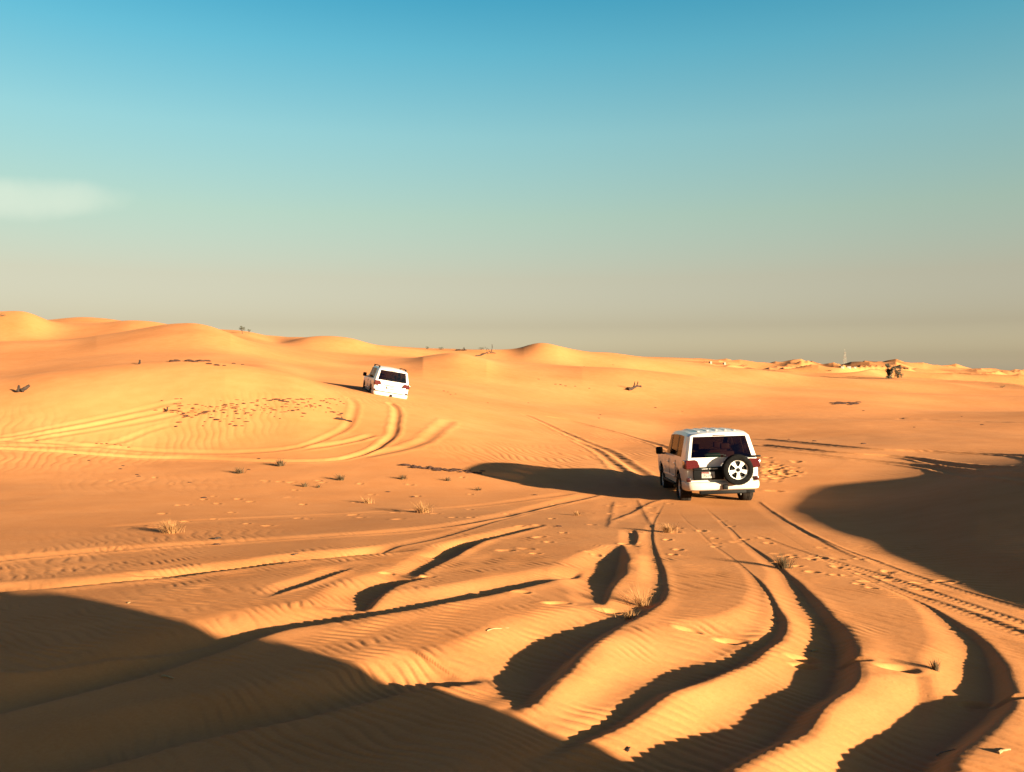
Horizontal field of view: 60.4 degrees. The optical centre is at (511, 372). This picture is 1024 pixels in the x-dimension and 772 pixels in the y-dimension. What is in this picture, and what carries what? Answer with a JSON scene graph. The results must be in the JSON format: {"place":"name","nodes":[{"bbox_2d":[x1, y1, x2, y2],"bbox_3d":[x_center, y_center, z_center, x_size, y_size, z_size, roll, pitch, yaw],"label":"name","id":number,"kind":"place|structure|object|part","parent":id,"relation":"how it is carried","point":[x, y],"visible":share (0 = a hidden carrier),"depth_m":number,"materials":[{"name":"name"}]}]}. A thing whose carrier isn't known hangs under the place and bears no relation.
{"place":"outdoors","nodes":[
{"label":"outdoors","id":0,"kind":"place"},
{"bbox_2d":[0,311,1023,771],"bbox_3d":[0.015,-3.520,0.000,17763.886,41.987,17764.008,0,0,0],"label":"ground","id":1,"kind":"structure","parent":0,"point":[354,635],"depth_m":12.34,"materials":[{"name":"orange sand"}]},
{"bbox_2d":[21,384,29,391],"bbox_3d":[-22.138,0.732,40.053,0.405,0.386,0.240,0,0,-36],"label":"fallen log","id":2,"kind":"object","parent":1,"relation":"on","point":[26,387],"visible":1,"depth_m":40.00,"materials":[{"name":"brown wood"}]},
{"bbox_2d":[147,517,186,533],"bbox_3d":[-6.420,2.841,16.353,0.800,0.300,0.754,0,0,-8],"label":"grass tuft","id":3,"kind":"object","parent":1,"relation":"on","point":[169,529],"visible":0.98,"depth_m":16.32,"materials":[{"name":"plant"}]},
{"bbox_2d":[233,467,246,473],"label":"grass tuft","id":4,"kind":"object","parent":1,"relation":"on","point":[238,471],"visible":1,"depth_m":28.79,"materials":[{"name":"plant"}]},
{"bbox_2d":[275,459,286,465],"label":"grass tuft","id":5,"kind":"object","parent":1,"relation":"on","point":[280,463],"visible":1,"depth_m":30.29,"materials":[{"name":"plant"}]},
{"bbox_2d":[332,474,344,480],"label":"grass tuft","id":6,"kind":"object","parent":1,"relation":"on","point":[339,477],"visible":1,"depth_m":27.32,"materials":[{"name":"plant"}]},
{"bbox_2d":[335,416,351,421],"bbox_3d":[-7.157,1.980,37.458,0.748,0.249,0.123,0,0,4],"label":"fallen log","id":7,"kind":"object","parent":1,"relation":"on","point":[337,418],"visible":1,"depth_m":37.43,"materials":[{"name":"brown wood"}]},
{"bbox_2d":[363,364,409,398],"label":"offroad car","id":8,"kind":"object","parent":1,"relation":"on","point":[386,381],"visible":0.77,"depth_m":47.97,"materials":[{"name":"white paint"}]},
{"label":"rear window","id":9,"kind":"part","parent":8,"relation":"part of","materials":[{"name":"black glass"}]},
{"bbox_2d":[409,501,437,512],"bbox_3d":[-2.155,3.127,20.555,0.766,0.306,0.915,0,0,29],"label":"grass tuft","id":10,"kind":"object","parent":1,"relation":"on","point":[422,509],"visible":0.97,"depth_m":20.54,"materials":[{"name":"plant"}]},
{"bbox_2d":[610,606,635,619],"bbox_3d":[1.150,2.429,8.906,0.293,0.142,0.262,0,0,37],"label":"grass tuft","id":11,"kind":"object","parent":1,"relation":"on","point":[629,615],"visible":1,"depth_m":8.91,"materials":[{"name":"plant"}]},
{"bbox_2d":[627,381,641,390],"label":"fallen log","id":12,"kind":"object","parent":1,"relation":"on","point":[632,388],"visible":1,"depth_m":93.28,"materials":[{"name":"brown wood"}]},
{"bbox_2d":[610,582,669,606],"bbox_3d":[1.338,2.380,9.488,0.577,0.267,0.573,0,0,-38],"label":"grass tuft","id":13,"kind":"object","parent":1,"relation":"on","point":[642,601],"visible":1,"depth_m":9.44,"materials":[{"name":"plant"}]},
{"bbox_2d":[655,523,677,532],"bbox_3d":[2.776,2.763,15.732,0.509,0.195,0.507,0,0,0],"label":"grass tuft","id":14,"kind":"object","parent":1,"relation":"on","point":[667,529],"visible":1,"depth_m":15.68,"materials":[{"name":"plant"}]},
{"bbox_2d":[656,427,760,500],"bbox_3d":[5.496,2.573,25.217,2.460,2.006,5.360,-2,-2,1],"label":"offroad car","id":15,"kind":"object","parent":1,"relation":"on","point":[705,461],"visible":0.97,"depth_m":23.00,"materials":[{"name":"white paint"}]},
{"bbox_3d":[4.612,2.073,25.827,0.107,0.582,0.940,0,0,1],"label":"side window","id":16,"kind":"part","parent":15,"relation":"part of","materials":[{"name":"brown glass"}]},
{"bbox_3d":[4.599,2.022,24.818,0.125,0.565,0.940,-2,-2,1],"label":"side window","id":17,"kind":"part","parent":15,"relation":"part of","materials":[{"name":"brown glass"}]},
{"bbox_3d":[4.588,1.997,23.904,0.106,0.577,0.751,0,0,1],"label":"side window","id":18,"kind":"part","parent":15,"relation":"part of","materials":[{"name":"brown glass"}]},
{"bbox_3d":[5.450,1.939,23.045,1.584,0.535,0.227,-2,-2,1],"label":"rear window","id":19,"kind":"part","parent":15,"relation":"part of","materials":[{"name":"black glass"}]},
{"bbox_2d":[770,552,796,568],"bbox_3d":[3.636,2.529,11.884,0.459,0.216,0.432,0,0,0],"label":"grass tuft","id":20,"kind":"object","parent":1,"relation":"on","point":[782,563],"visible":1,"depth_m":11.84,"materials":[{"name":"plant"}]},
{"bbox_2d":[885,363,895,378],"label":"desert tree","id":21,"kind":"object","parent":1,"relation":"on","point":[890,371],"visible":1,"depth_m":172.14,"materials":[{"name":"green plant"}]},
{"bbox_2d":[894,367,903,377],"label":"desert tree","id":22,"kind":"object","parent":1,"relation":"on","point":[898,374],"visible":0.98,"depth_m":175.22,"materials":[{"name":"green plant"}]},
{"bbox_2d":[926,656,940,671],"bbox_3d":[3.453,2.389,7.209,0.131,0.105,0.138,0,0,0],"label":"grass tuft","id":23,"kind":"object","parent":1,"relation":"on","point":[934,666],"visible":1,"depth_m":7.18,"materials":[{"name":"plant"}]},
{"bbox_2d":[997,748,1010,753],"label":"twig","id":24,"kind":"object","parent":1,"relation":"on","point":[1000,751],"visible":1,"depth_m":5.38,"materials":[{"name":"beige wood"}]},
{"bbox_2d":[0,0,1023,370],"label":"sky","id":25,"kind":"structure","parent":0,"point":[768,181],"materials":[{"name":"blue"}]},
{"bbox_2d":[936,749,954,755],"bbox_3d":[2.806,2.458,5.700,0.127,0.042,0.016,0,0,-4],"label":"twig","id":26,"kind":"object","parent":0,"point":[941,752],"visible":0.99,"depth_m":5.70,"materials":[{"name":"brown wood"}]}
]}

